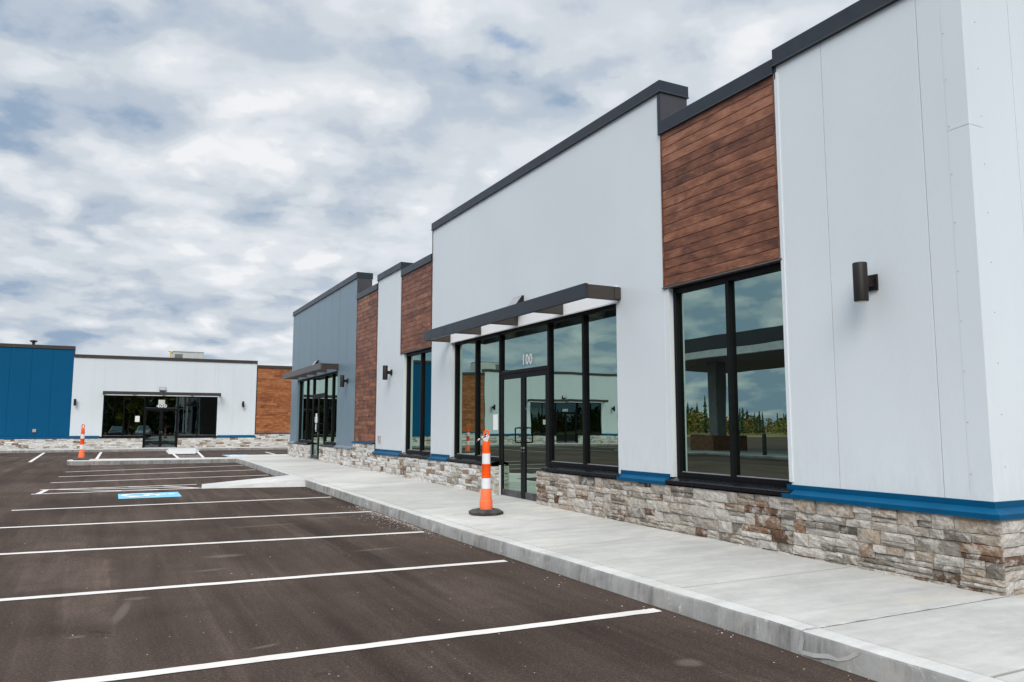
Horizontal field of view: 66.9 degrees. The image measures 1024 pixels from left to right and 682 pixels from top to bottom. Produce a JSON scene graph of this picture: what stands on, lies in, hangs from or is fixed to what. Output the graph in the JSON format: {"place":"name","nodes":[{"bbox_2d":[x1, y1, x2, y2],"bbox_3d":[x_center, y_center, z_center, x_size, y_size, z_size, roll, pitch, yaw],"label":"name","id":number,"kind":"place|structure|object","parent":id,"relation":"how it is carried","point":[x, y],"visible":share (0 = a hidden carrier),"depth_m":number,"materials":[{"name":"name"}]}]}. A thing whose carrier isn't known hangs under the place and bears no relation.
{"place":"outdoors","nodes":[
{"label":"outdoors","id":0,"kind":"place"},
{"bbox_2d":[0,446,287,452],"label":"sidewalk","id":1,"kind":"structure","parent":0,"point":[128,449],"depth_m":41.16,"materials":[{"name":"concrete"}]},
{"bbox_2d":[0,343,291,449],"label":"retail block","id":2,"kind":"structure","parent":1,"relation":"on","point":[42,387],"depth_m":43.13,"materials":[{"name":"white paint"}]},
{"bbox_2d":[143,409,161,446],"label":"door","id":3,"kind":"structure","parent":2,"relation":"in","point":[152,424],"depth_m":43.43,"materials":[{"name":"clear glass"}]},
{"bbox_2d":[160,409,177,446],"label":"door","id":4,"kind":"structure","parent":2,"relation":"in","point":[168,433],"depth_m":43.82,"materials":[{"name":"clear glass"}]},
{"bbox_2d":[171,351,203,358],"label":"rooftop unit","id":5,"kind":"object","parent":2,"relation":"on","point":[187,354],"visible":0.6,"depth_m":46.44,"materials":[{"name":"metal"}]},
{"bbox_2d":[0,0,858,365],"label":"sky","id":6,"kind":"structure","parent":0,"point":[176,175],"materials":[{"name":"white"}]},
{"bbox_2d":[0,449,876,681],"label":"parking lot","id":7,"kind":"structure","parent":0,"point":[113,633],"depth_m":6.35,"materials":[{"name":"black asphalt"}]},
{"bbox_2d":[36,484,196,493],"bbox_3d":[-8.413,3.174,16.619,3.164,0.010,1.251,3,-7,-27],"label":"hatched aisle","id":8,"kind":"object","parent":7,"relation":"on","point":[42,491],"visible":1,"depth_m":16.68,"materials":[{"name":"white paint"}]},
{"bbox_2d":[118,492,180,498],"bbox_3d":[-7.157,3.041,15.290,1.104,0.014,1.070,3,-7,-27],"label":"accessible symbol","id":9,"kind":"object","parent":7,"relation":"on","point":[149,495],"visible":1,"depth_m":15.24,"materials":[{"name":"blue paint"}]},
{"bbox_2d":[61,470,238,476],"bbox_3d":[-9.684,3.673,21.552,5.104,0.008,0.125,5,-8,-37],"label":"parking line","id":10,"kind":"object","parent":7,"relation":"on","point":[147,473],"visible":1,"depth_m":21.34,"materials":[{"name":"white paint"}]},
{"bbox_2d":[67,457,235,464],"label":"island","id":11,"kind":"structure","parent":7,"relation":"on","point":[127,461],"depth_m":26.35,"materials":[{"name":"concrete"}]},
{"bbox_2d":[73,424,89,459],"bbox_3d":[-14.469,3.400,26.079,0.472,1.193,0.472,-4,-7,30],"label":"traffic delineator","id":12,"kind":"object","parent":11,"relation":"on","point":[81,455],"visible":1,"depth_m":26.02,"materials":[{"name":"orange plastic"}]},
{"bbox_2d":[52,475,257,482],"bbox_3d":[-8.701,3.473,19.550,5.072,0.006,0.129,4,-7,-33],"label":"parking line","id":13,"kind":"object","parent":7,"relation":"on","point":[145,479],"visible":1,"depth_m":19.22,"materials":[{"name":"white paint"}]},
{"bbox_2d":[76,465,241,471],"bbox_3d":[-10.668,3.873,23.538,5.165,0.012,0.127,6,-8,-42],"label":"parking line","id":14,"kind":"object","parent":7,"relation":"on","point":[159,468],"visible":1,"depth_m":23.50,"materials":[{"name":"white paint"}]},
{"bbox_2d":[12,497,326,510],"bbox_3d":[-5.851,2.902,13.864,5.250,0.001,0.136,3,-7,-27],"label":"parking line","id":15,"kind":"object","parent":7,"relation":"on","point":[169,503],"visible":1,"depth_m":13.80,"materials":[{"name":"white paint"}]},
{"bbox_2d":[166,448,198,453],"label":"ramp","id":16,"kind":"structure","parent":7,"relation":"on","point":[183,451],"depth_m":39.71,"materials":[{"name":"concrete"}]},
{"bbox_2d":[0,511,370,527],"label":"parking line","id":17,"kind":"object","parent":7,"relation":"on","point":[181,519],"visible":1,"depth_m":11.61,"materials":[{"name":"white paint"}]},
{"bbox_2d":[173,452,203,457],"bbox_3d":[-15.123,5.287,36.225,1.414,0.048,10.351,3,-7,-25],"label":"hatched aisle","id":18,"kind":"object","parent":7,"relation":"on","point":[201,455],"visible":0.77,"depth_m":34.14,"materials":[{"name":"white paint"}]},
{"bbox_2d":[0,531,422,554],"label":"parking line","id":19,"kind":"object","parent":7,"relation":"on","point":[204,543],"visible":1,"depth_m":9.38,"materials":[{"name":"white paint"}]},
{"bbox_2d":[202,475,304,488],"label":"ramp","id":20,"kind":"structure","parent":7,"relation":"on","point":[285,481],"depth_m":17.42,"materials":[{"name":"concrete"}]},
{"bbox_2d":[0,560,507,600],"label":"parking line","id":21,"kind":"object","parent":7,"relation":"on","point":[163,587],"visible":1,"depth_m":7.14,"materials":[{"name":"white paint"}]},
{"bbox_2d":[227,454,286,456],"bbox_3d":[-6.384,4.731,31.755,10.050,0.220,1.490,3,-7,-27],"label":"parking line","id":22,"kind":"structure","parent":7,"relation":"on","point":[262,455],"depth_m":29.81,"materials":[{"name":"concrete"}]},
{"bbox_2d":[54,608,660,681],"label":"parking line","id":23,"kind":"object","parent":7,"relation":"on","point":[293,655],"visible":1,"depth_m":4.99,"materials":[{"name":"white paint"}]},
{"bbox_2d":[231,456,1005,681],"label":"curb","id":24,"kind":"structure","parent":7,"relation":"on","point":[875,662],"depth_m":5.75,"materials":[{"name":"concrete"}]},
{"bbox_2d":[798,631,860,661],"bbox_3d":[1.903,1.873,4.685,0.024,0.142,0.492,3,-7,-25],"label":"curb patch","id":25,"kind":"object","parent":24,"relation":"attached to","point":[857,652],"visible":1,"depth_m":4.70,"materials":[{"name":"concrete"}]},
{"bbox_2d":[283,0,1023,597],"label":"shop building","id":26,"kind":"structure","parent":7,"relation":"on","point":[689,336],"depth_m":8.41,"materials":[{"name":"white paint"}]},
{"bbox_2d":[312,396,318,458],"bbox_3d":[-6.749,2.946,26.479,0.138,2.124,0.811,3,-7,-27],"label":"door","id":27,"kind":"structure","parent":26,"relation":"in","point":[315,398],"depth_m":26.56,"materials":[{"name":"clear glass"}]},
{"bbox_2d":[316,395,324,458],"bbox_3d":[-6.376,2.867,25.757,0.138,2.124,0.811,3,-7,-27],"label":"door","id":28,"kind":"structure","parent":26,"relation":"in","point":[320,423],"depth_m":25.92,"materials":[{"name":"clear glass"}]},
{"bbox_2d":[340,375,347,386],"bbox_3d":[-4.931,1.179,22.734,0.230,0.358,0.125,3,-7,-27],"label":"wall lamp","id":29,"kind":"object","parent":26,"relation":"attached to","point":[342,380],"visible":1,"depth_m":22.66,"materials":[{"name":"brown metal"}]},
{"bbox_2d":[383,365,391,379],"bbox_3d":[-3.086,0.787,19.162,0.230,0.358,0.125,3,-7,-27],"label":"wall lamp","id":30,"kind":"object","parent":26,"relation":"attached to","point":[386,372],"visible":1,"depth_m":19.09,"materials":[{"name":"brown metal"}]},
{"bbox_2d":[399,348,431,458],"bbox_3d":[-2.127,1.421,17.563,0.243,2.405,1.900,3,-7,-27],"label":"window","id":31,"kind":"structure","parent":26,"relation":"in","point":[419,364],"depth_m":17.71,"materials":[{"name":"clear glass"}]},
{"bbox_2d":[493,414,497,429],"bbox_3d":[-0.299,1.480,14.136,0.002,0.280,0.200,3,-7,-27],"label":"paper notice","id":32,"kind":"object","parent":26,"relation":"attached to","point":[495,421],"visible":1,"depth_m":14.14,"materials":[{"name":"white paper"}]},
{"bbox_2d":[501,373,522,498],"bbox_3d":[-0.031,1.634,13.461,0.138,2.124,0.845,3,-7,-27],"label":"door","id":33,"kind":"structure","parent":26,"relation":"in","point":[511,384],"depth_m":13.48,"materials":[{"name":"clear glass"}]},
{"bbox_2d":[508,295,523,305],"bbox_3d":[0.052,-0.653,13.239,0.170,0.225,0.330,3,-7,-27],"label":"emergency light","id":34,"kind":"object","parent":26,"relation":"attached to","point":[518,299],"visible":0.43,"depth_m":13.16,"materials":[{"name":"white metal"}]},
{"bbox_2d":[519,369,547,500],"bbox_3d":[0.358,1.551,12.708,0.138,2.124,0.845,3,-7,-27],"label":"door","id":35,"kind":"structure","parent":26,"relation":"in","point":[535,423],"depth_m":12.79,"materials":[{"name":"clear glass"}]},
{"bbox_2d":[665,263,792,495],"bbox_3d":[2.420,0.455,8.760,0.243,2.405,1.960,3,-7,-27],"label":"window","id":36,"kind":"structure","parent":26,"relation":"in","point":[730,386],"depth_m":8.74,"materials":[{"name":"clear glass"}]},
{"bbox_2d":[852,262,878,302],"bbox_3d":[3.190,-0.526,7.010,0.230,0.358,0.125,3,-7,-27],"label":"wall lamp","id":37,"kind":"object","parent":26,"relation":"attached to","point":[864,283],"visible":1,"depth_m":6.94,"materials":[{"name":"brown metal"}]},
{"bbox_2d":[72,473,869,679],"bbox_3d":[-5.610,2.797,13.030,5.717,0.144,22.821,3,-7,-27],"label":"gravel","id":38,"kind":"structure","parent":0,"point":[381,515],"depth_m":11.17,"materials":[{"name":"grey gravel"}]},
{"bbox_2d":[234,456,1023,681],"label":"sidewalk","id":39,"kind":"structure","parent":0,"point":[985,637],"depth_m":6.61,"materials":[{"name":"concrete"}]},
{"bbox_2d":[469,430,503,515],"bbox_3d":[-0.372,1.882,11.159,0.472,1.193,0.472,2,-6,-15],"label":"traffic delineator","id":40,"kind":"object","parent":39,"relation":"on","point":[486,508],"visible":1,"depth_m":11.08,"materials":[{"name":"orange plastic"}]},
{"bbox_2d":[806,595,1010,628],"bbox_3d":[2.825,1.877,5.391,2.150,0.001,0.036,3,-7,-27],"label":"joint sealant","id":41,"kind":"object","parent":39,"relation":"on","point":[905,612],"visible":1,"depth_m":5.31,"materials":[{"name":"grey"}]}
]}

